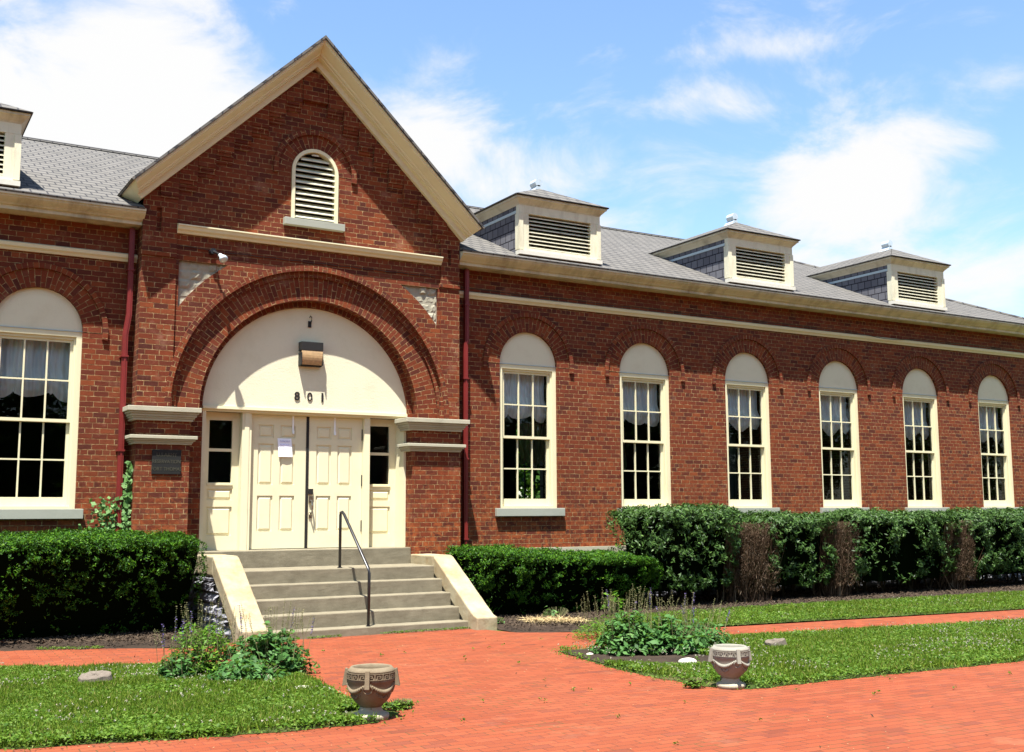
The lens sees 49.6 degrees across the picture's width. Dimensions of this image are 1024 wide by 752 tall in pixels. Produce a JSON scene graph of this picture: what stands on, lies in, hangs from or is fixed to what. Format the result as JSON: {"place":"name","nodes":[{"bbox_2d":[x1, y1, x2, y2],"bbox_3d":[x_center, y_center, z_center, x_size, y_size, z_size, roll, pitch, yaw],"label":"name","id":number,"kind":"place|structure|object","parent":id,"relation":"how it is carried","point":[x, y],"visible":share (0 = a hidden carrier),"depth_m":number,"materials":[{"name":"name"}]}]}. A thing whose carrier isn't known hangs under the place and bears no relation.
{"place":"outdoors","nodes":[
{"label":"outdoors","id":0,"kind":"place"},
{"bbox_2d":[0,659,399,748],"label":"lawn","id":1,"kind":"structure","parent":0,"point":[114,739],"depth_m":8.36,"materials":[{"name":"plant"}]},
{"bbox_2d":[78,670,112,682],"bbox_3d":[-4.051,2.958,10.748,0.365,0.142,0.379,-3,0,-31],"label":"stone","id":2,"kind":"object","parent":1,"relation":"on","point":[101,675],"visible":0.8,"depth_m":10.68,"materials":[{"name":"beige stone"}]},
{"bbox_2d":[153,617,209,680],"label":"flowering plant","id":3,"kind":"object","parent":1,"relation":"on","point":[166,669],"visible":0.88,"depth_m":11.00,"materials":[{"name":"green plant"}]},
{"bbox_2d":[163,596,243,674],"bbox_3d":[-3.194,2.680,11.423,0.757,0.827,0.770,-3,-7,19],"label":"flowering plant","id":4,"kind":"object","parent":1,"relation":"on","point":[208,662],"visible":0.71,"depth_m":11.29,"materials":[{"name":"green plant"}]},
{"bbox_2d":[203,658,290,684],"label":"flowering plant","id":5,"kind":"object","parent":1,"relation":"on","point":[253,670],"visible":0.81,"depth_m":10.81,"materials":[{"name":"green plant"}]},
{"bbox_2d":[213,600,320,673],"bbox_3d":[-2.551,2.721,11.477,1.136,0.800,0.868,4,-8,-30],"label":"flowering plant","id":6,"kind":"object","parent":1,"relation":"on","point":[270,648],"visible":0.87,"depth_m":11.39,"materials":[{"name":"green plant"}]},
{"bbox_2d":[342,663,399,721],"bbox_3d":[-1.149,2.577,9.029,0.397,0.418,0.397,-6,-9,38],"label":"stone urn","id":7,"kind":"object","parent":1,"relation":"on","point":[371,686],"visible":0.99,"depth_m":8.90,"materials":[{"name":"beige stone"}]},
{"bbox_2d":[0,610,1023,751],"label":"brick path","id":8,"kind":"structure","parent":0,"point":[445,684],"depth_m":9.52,"materials":[{"name":"red brick"}]},
{"bbox_2d":[382,698,414,709],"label":"creeper","id":9,"kind":"object","parent":8,"relation":"on","point":[403,703],"visible":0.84,"depth_m":9.41,"materials":[{"name":"green plant"}]},
{"bbox_2d":[39,637,974,747],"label":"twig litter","id":10,"kind":"object","parent":8,"relation":"on","point":[570,681],"visible":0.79,"depth_m":10.63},
{"bbox_2d":[2,605,1023,751],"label":"weeds","id":11,"kind":"object","parent":8,"relation":"on","point":[275,729],"visible":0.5,"depth_m":11.01,"materials":[{"name":"green plant"}]},
{"bbox_2d":[567,587,649,639],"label":"flowering plant","id":12,"kind":"object","parent":8,"relation":"on","point":[593,633],"visible":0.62,"depth_m":14.69,"materials":[{"name":"green plant"}]},
{"bbox_2d":[682,677,705,687],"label":"creeper","id":13,"kind":"object","parent":8,"relation":"on","point":[694,682],"visible":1,"depth_m":10.48,"materials":[{"name":"green plant"}]},
{"bbox_2d":[0,0,1023,496],"label":"sky","id":14,"kind":"structure","parent":0,"point":[844,129],"materials":[{"name":"blue"}]},
{"bbox_2d":[165,591,1023,647],"bbox_3d":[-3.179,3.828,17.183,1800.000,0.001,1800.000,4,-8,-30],"label":"ground","id":15,"kind":"structure","parent":0,"point":[195,619],"depth_m":17.47,"materials":[{"name":"brown soil"}]},
{"bbox_2d":[0,630,225,650],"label":"mulch bed","id":16,"kind":"object","parent":15,"relation":"on","point":[109,644],"visible":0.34,"depth_m":13.96,"materials":[{"name":"brown soil"}]},
{"bbox_2d":[0,527,208,639],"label":"yew hedge","id":17,"kind":"object","parent":16,"relation":"on","point":[66,581],"visible":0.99,"depth_m":14.38,"materials":[{"name":"green plant"}]},
{"bbox_2d":[193,547,496,643],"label":"entrance steps","id":18,"kind":"structure","parent":15,"relation":"on","point":[411,592],"depth_m":15.91,"materials":[{"name":"concrete"}]},
{"bbox_2d":[337,511,370,626],"bbox_3d":[-2.270,2.740,15.930,0.078,1.603,1.271,4,-8,-28],"label":"handrail","id":19,"kind":"object","parent":18,"relation":"on","point":[341,513],"visible":0.98,"depth_m":15.88,"materials":[{"name":"grey metal"}]},
{"bbox_2d":[0,35,1023,629],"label":"brick hall","id":20,"kind":"structure","parent":15,"relation":"on","point":[144,309],"depth_m":18.45,"materials":[{"name":"brick"}]},
{"bbox_2d":[0,338,69,401],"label":"curtain","id":21,"kind":"object","parent":20,"relation":"hanging from","point":[11,361],"visible":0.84,"depth_m":15.84,"materials":[{"name":"fabric"}]},
{"bbox_2d":[0,262,107,518],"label":"window","id":22,"kind":"structure","parent":20,"relation":"in","point":[34,314],"depth_m":15.73,"materials":[{"name":"beige paint"}]},
{"bbox_2d":[78,461,132,531],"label":"ivy","id":23,"kind":"object","parent":20,"relation":"attached to","point":[126,509],"visible":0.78,"depth_m":15.75,"materials":[{"name":"green plant"}]},
{"bbox_2d":[151,450,180,473],"bbox_3d":[-4.977,1.240,15.958,0.427,0.350,0.025,4,-8,-30],"label":"plaque","id":24,"kind":"object","parent":20,"relation":"attached to","point":[166,461],"visible":1,"depth_m":15.95,"materials":[{"name":"grey metal"}]},
{"bbox_2d":[209,248,227,262],"bbox_3d":[-4.414,-1.801,16.606,0.387,0.250,0.132,-5,-9,35],"label":"floodlight","id":25,"kind":"object","parent":20,"relation":"attached to","point":[222,257],"visible":1,"depth_m":16.54,"materials":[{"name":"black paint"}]},
{"bbox_2d":[249,415,306,548],"bbox_3d":[-3.667,1.650,17.303,0.914,2.065,0.067,4,-8,-30],"label":"door","id":26,"kind":"structure","parent":20,"relation":"in","point":[277,484],"depth_m":17.28,"materials":[{"name":"paint"}]},
{"bbox_2d":[278,438,291,456],"bbox_3d":[-3.561,1.124,17.390,0.245,0.290,0.024,4,-8,-30],"label":"paper notice","id":27,"kind":"object","parent":20,"relation":"attached to","point":[284,447],"visible":1,"depth_m":17.39,"materials":[{"name":"white paper"}]},
{"bbox_2d":[292,416,293,433],"bbox_3d":[-3.454,0.772,17.500,0.028,0.285,0.026,4,-8,-30],"label":"door hanger","id":28,"kind":"object","parent":20,"relation":"attached to","point":[292,424],"depth_m":17.50,"materials":[{"name":"white plastic"}]},
{"bbox_2d":[294,392,299,399],"bbox_3d":[-3.387,0.316,17.460,0.087,0.137,0.012,4,-8,-30],"label":"house number","id":29,"kind":"object","parent":20,"relation":"attached to","point":[297,396],"visible":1,"depth_m":17.45,"materials":[{"name":"brown metal"}]},
{"bbox_2d":[183,246,432,276],"bbox_3d":[-3.111,-1.800,17.554,4.231,0.043,0.011,4,-8,-30],"label":"cable","id":30,"kind":"object","parent":20,"relation":"attached to","point":[307,262],"visible":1,"depth_m":17.49,"materials":[{"name":"black paint"}]},
{"bbox_2d":[298,341,322,367],"bbox_3d":[-3.198,-0.341,17.596,0.365,0.385,0.175,4,-8,-30],"label":"wall lamp","id":31,"kind":"object","parent":20,"relation":"attached to","point":[310,354],"visible":1,"depth_m":17.53,"materials":[{"name":"brown metal"}]},
{"bbox_2d":[334,418,335,434],"bbox_3d":[-2.851,0.813,17.855,0.028,0.285,0.026,4,-8,-30],"label":"door hanger","id":32,"kind":"object","parent":20,"relation":"attached to","point":[334,426],"depth_m":17.86,"materials":[{"name":"white plastic"}]},
{"bbox_2d":[307,417,362,547],"bbox_3d":[-2.823,1.702,17.752,0.919,2.065,0.151,4,-8,-30],"label":"door","id":33,"kind":"structure","parent":20,"relation":"in","point":[335,461],"depth_m":17.77,"materials":[{"name":"paint"}]},
{"bbox_2d":[504,373,545,422],"bbox_3d":[0.165,0.361,19.932,0.998,0.934,0.110,4,-8,-30],"label":"curtain","id":34,"kind":"object","parent":20,"relation":"hanging from","point":[510,389],"visible":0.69,"depth_m":19.99,"materials":[{"name":"fabric"}]},
{"bbox_2d":[483,313,573,515],"bbox_3d":[0.271,0.673,19.715,1.887,3.614,0.275,4,-8,-30],"label":"window","id":35,"kind":"structure","parent":20,"relation":"in","point":[517,352],"depth_m":19.80,"materials":[{"name":"beige paint"}]},
{"bbox_2d":[518,462,543,498],"bbox_3d":[0.496,2.576,31.861,1.000,2.400,0.040,4,-8,-30],"label":"far window","id":36,"kind":"structure","parent":20,"relation":"in","point":[524,465],"depth_m":31.83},
{"bbox_2d":[518,423,546,467],"bbox_3d":[0.621,2.007,31.713,1.000,1.308,0.110,4,-8,-30],"label":"curtain","id":37,"kind":"object","parent":20,"relation":"hanging from","point":[524,445],"visible":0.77,"depth_m":31.70,"materials":[{"name":"fabric"}]},
{"bbox_2d":[623,427,626,469],"bbox_3d":[2.987,2.176,33.105,1.000,1.322,0.110,4,-8,-30],"label":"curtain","id":38,"kind":"object","parent":20,"relation":"hanging from","point":[624,461],"visible":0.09,"depth_m":33.29,"materials":[{"name":"fabric"}]},
{"bbox_2d":[623,382,659,426],"bbox_3d":[2.397,0.518,21.246,0.998,0.940,0.110,4,-8,-30],"label":"curtain","id":39,"kind":"object","parent":20,"relation":"hanging from","point":[629,400],"visible":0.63,"depth_m":21.31,"materials":[{"name":"fabric"}]},
{"bbox_2d":[604,325,684,510],"bbox_3d":[2.503,0.826,21.029,1.887,3.614,0.275,4,-8,-30],"label":"window","id":40,"kind":"structure","parent":20,"relation":"in","point":[640,362],"depth_m":21.15,"materials":[{"name":"beige paint"}]},
{"bbox_2d":[732,433,734,497],"bbox_3d":[7.593,3.062,36.038,1.000,2.400,0.040,4,-8,-30],"label":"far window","id":41,"kind":"structure","parent":20,"relation":"in","point":[732,433],"depth_m":35.80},
{"bbox_2d":[727,389,759,431],"bbox_3d":[4.630,0.671,22.560,0.998,0.942,0.110,4,-8,-30],"label":"curtain","id":42,"kind":"object","parent":20,"relation":"hanging from","point":[733,405],"visible":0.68,"depth_m":22.62,"materials":[{"name":"fabric"}]},
{"bbox_2d":[464,288,1023,350],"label":"molding","id":43,"kind":"structure","parent":20,"relation":"attached to","point":[730,317],"depth_m":22.11,"materials":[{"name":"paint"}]},
{"bbox_2d":[712,335,782,514],"bbox_3d":[4.736,0.979,22.343,1.887,3.614,0.275,4,-8,-30],"label":"window","id":44,"kind":"structure","parent":20,"relation":"in","point":[742,371],"depth_m":22.46,"materials":[{"name":"beige paint"}]},
{"bbox_2d":[820,395,848,435],"bbox_3d":[6.862,0.826,23.874,0.998,0.946,0.110,4,-8,-30],"label":"curtain","id":45,"kind":"object","parent":20,"relation":"hanging from","point":[825,409],"visible":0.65,"depth_m":23.94,"materials":[{"name":"fabric"}]},
{"bbox_2d":[807,345,870,512],"bbox_3d":[6.969,1.131,23.657,1.887,3.614,0.275,4,-8,-30],"label":"window","id":46,"kind":"structure","parent":20,"relation":"in","point":[832,377],"depth_m":23.79,"materials":[{"name":"beige paint"}]},
{"bbox_2d":[904,401,928,439],"bbox_3d":[9.095,0.977,25.188,0.998,0.941,0.110,4,-8,-30],"label":"curtain","id":47,"kind":"object","parent":20,"relation":"hanging from","point":[908,416],"visible":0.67,"depth_m":25.27,"materials":[{"name":"fabric"}]},
{"bbox_2d":[892,353,949,512],"bbox_3d":[9.201,1.284,24.971,1.887,3.614,0.275,4,-8,-30],"label":"window","id":48,"kind":"structure","parent":20,"relation":"in","point":[916,385],"depth_m":25.10,"materials":[{"name":"beige paint"}]},
{"bbox_2d":[979,406,1000,443],"bbox_3d":[11.327,1.132,26.501,0.998,0.946,0.110,4,-8,-30],"label":"curtain","id":49,"kind":"object","parent":20,"relation":"hanging from","point":[982,420],"visible":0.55,"depth_m":26.59,"materials":[{"name":"fabric"}]},
{"bbox_2d":[968,361,1020,509],"bbox_3d":[11.434,1.437,26.285,1.887,3.614,0.275,4,-8,-30],"label":"window","id":50,"kind":"structure","parent":20,"relation":"in","point":[989,391],"depth_m":26.43,"materials":[{"name":"beige paint"}]},
{"bbox_2d":[0,579,1023,643],"bbox_3d":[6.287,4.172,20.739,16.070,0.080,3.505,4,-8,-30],"label":"mulch bed","id":51,"kind":"object","parent":15,"relation":"on","point":[534,628],"visible":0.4,"depth_m":19.46,"materials":[{"name":"brown wood"}]},
{"bbox_2d":[444,543,663,615],"bbox_3d":[0.675,3.334,18.311,3.715,1.163,1.868,4,-8,-30],"label":"yew hedge","id":52,"kind":"object","parent":51,"relation":"on","point":[504,579],"visible":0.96,"depth_m":17.58,"materials":[{"name":"green plant"}]},
{"bbox_2d":[542,606,567,616],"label":"creeper","id":53,"kind":"object","parent":51,"relation":"on","point":[550,613],"visible":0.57,"depth_m":17.14,"materials":[{"name":"green plant"}]},
{"bbox_2d":[520,614,590,625],"bbox_3d":[0.627,3.579,16.289,1.290,0.217,0.634,-2,-7,15],"label":"straw","id":54,"kind":"object","parent":51,"relation":"on","point":[550,618],"visible":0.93,"depth_m":16.22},
{"bbox_2d":[602,591,624,616],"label":"pokeweed","id":55,"kind":"object","parent":51,"relation":"on","point":[605,605],"visible":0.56,"depth_m":17.63,"materials":[{"name":"green plant"}]},
{"bbox_2d":[605,501,743,603],"bbox_3d":[2.907,3.133,19.594,2.298,1.858,1.841,4,-8,-30],"label":"broadleaf shrub","id":56,"kind":"object","parent":51,"relation":"on","point":[684,543],"visible":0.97,"depth_m":19.05,"materials":[{"name":"green plant"}]},
{"bbox_2d":[707,514,748,598],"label":"broadleaf shrub","id":57,"kind":"object","parent":51,"relation":"on","point":[708,594],"visible":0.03,"depth_m":20.62,"materials":[{"name":"green plant"}]},
{"bbox_2d":[710,521,788,602],"bbox_3d":[4.112,3.360,20.141,1.533,1.466,1.185,4,-8,-30],"label":"dead shrub","id":58,"kind":"object","parent":51,"relation":"on","point":[752,557],"visible":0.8,"depth_m":19.80,"materials":[{"name":"brown plant"}]},
{"bbox_2d":[738,509,838,597],"bbox_3d":[5.027,3.359,20.944,2.046,1.720,1.777,4,-8,-30],"label":"broadleaf shrub","id":59,"kind":"object","parent":51,"relation":"on","point":[800,562],"visible":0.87,"depth_m":20.43,"materials":[{"name":"green plant"}]},
{"bbox_2d":[791,512,823,592],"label":"broadleaf shrub","id":60,"kind":"object","parent":51,"relation":"on","point":[808,589],"visible":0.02,"depth_m":21.79,"materials":[{"name":"green plant"}]},
{"bbox_2d":[813,521,867,596],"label":"dead shrub","id":61,"kind":"object","parent":51,"relation":"on","point":[837,586],"visible":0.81,"depth_m":20.92,"materials":[{"name":"brown plant"}]},
{"bbox_2d":[809,506,962,593],"bbox_3d":[7.434,3.490,22.280,3.553,1.770,1.830,4,-8,-30],"label":"broadleaf shrub","id":62,"kind":"object","parent":51,"relation":"on","point":[905,546],"visible":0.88,"depth_m":21.74,"materials":[{"name":"green plant"}]},
{"bbox_2d":[931,520,983,589],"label":"dead shrub","id":63,"kind":"object","parent":51,"relation":"on","point":[952,579],"visible":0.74,"depth_m":22.65,"materials":[{"name":"brown plant"}]},
{"bbox_2d":[935,506,1023,585],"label":"broadleaf shrub","id":64,"kind":"object","parent":51,"relation":"on","point":[999,539],"visible":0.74,"depth_m":23.31,"materials":[{"name":"green plant"}]},
{"bbox_2d":[516,429,530,498],"bbox_3d":[-2.074,4.299,36.466,6.646,6.651,5.071,-3,-8,24],"label":"tree","id":65,"kind":"object","parent":15,"relation":"on","point":[521,475],"depth_m":35.59,"materials":[{"name":"green plant"}]},
{"bbox_2d":[516,424,539,498],"bbox_3d":[0.996,3.860,38.747,5.807,8.014,4.748,1,-7,-10],"label":"tree","id":66,"kind":"object","parent":15,"relation":"on","point":[537,481],"depth_m":37.72,"materials":[{"name":"green plant"}]},
{"bbox_2d":[557,616,1023,688],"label":"lawn","id":67,"kind":"structure","parent":0,"point":[713,682],"depth_m":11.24,"materials":[{"name":"plant"}]},
{"bbox_2d":[562,648,708,663],"bbox_3d":[1.551,3.217,12.679,1.497,0.001,2.098,4,-8,-30],"label":"mulch bed","id":68,"kind":"object","parent":67,"relation":"on","point":[669,656],"visible":0.41,"depth_m":12.71,"materials":[{"name":"brown soil"}]},
{"bbox_2d":[588,586,664,656],"bbox_3d":[1.366,2.899,13.202,0.932,0.833,0.885,0,-7,-2],"label":"flowering plant","id":69,"kind":"object","parent":68,"relation":"on","point":[624,634],"visible":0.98,"depth_m":12.98,"materials":[{"name":"green plant"}]},
{"bbox_2d":[638,592,711,654],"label":"flowering plant","id":70,"kind":"object","parent":68,"relation":"on","point":[670,634],"visible":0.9,"depth_m":13.04,"materials":[{"name":"green plant"}]},
{"bbox_2d":[678,658,696,662],"bbox_3d":[1.922,3.134,12.136,0.212,0.090,0.183,4,-8,-30],"label":"rock","id":71,"kind":"object","parent":68,"relation":"on","point":[682,660],"visible":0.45,"depth_m":12.09,"materials":[{"name":"stone"}]},
{"bbox_2d":[656,598,734,644],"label":"flowering plant","id":72,"kind":"object","parent":67,"relation":"on","point":[713,634],"visible":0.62,"depth_m":13.55,"materials":[{"name":"green plant"}]},
{"bbox_2d":[708,644,751,689],"bbox_3d":[2.078,2.765,10.545,0.369,0.389,0.369,-3,-8,24],"label":"stone urn","id":73,"kind":"object","parent":67,"relation":"on","point":[730,663],"visible":1,"depth_m":10.43,"materials":[{"name":"beige stone"}]},
{"bbox_2d":[765,638,786,645],"bbox_3d":[3.172,3.267,13.388,0.288,0.159,0.306,-8,-6,-31],"label":"rock","id":74,"kind":"object","parent":67,"relation":"on","point":[781,641],"visible":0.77,"depth_m":13.31,"materials":[{"name":"grey stone"}]},
{"bbox_2d":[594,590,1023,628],"bbox_3d":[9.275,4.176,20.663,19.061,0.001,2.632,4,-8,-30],"label":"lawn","id":75,"kind":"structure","parent":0,"point":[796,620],"depth_m":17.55,"materials":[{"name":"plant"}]}
]}

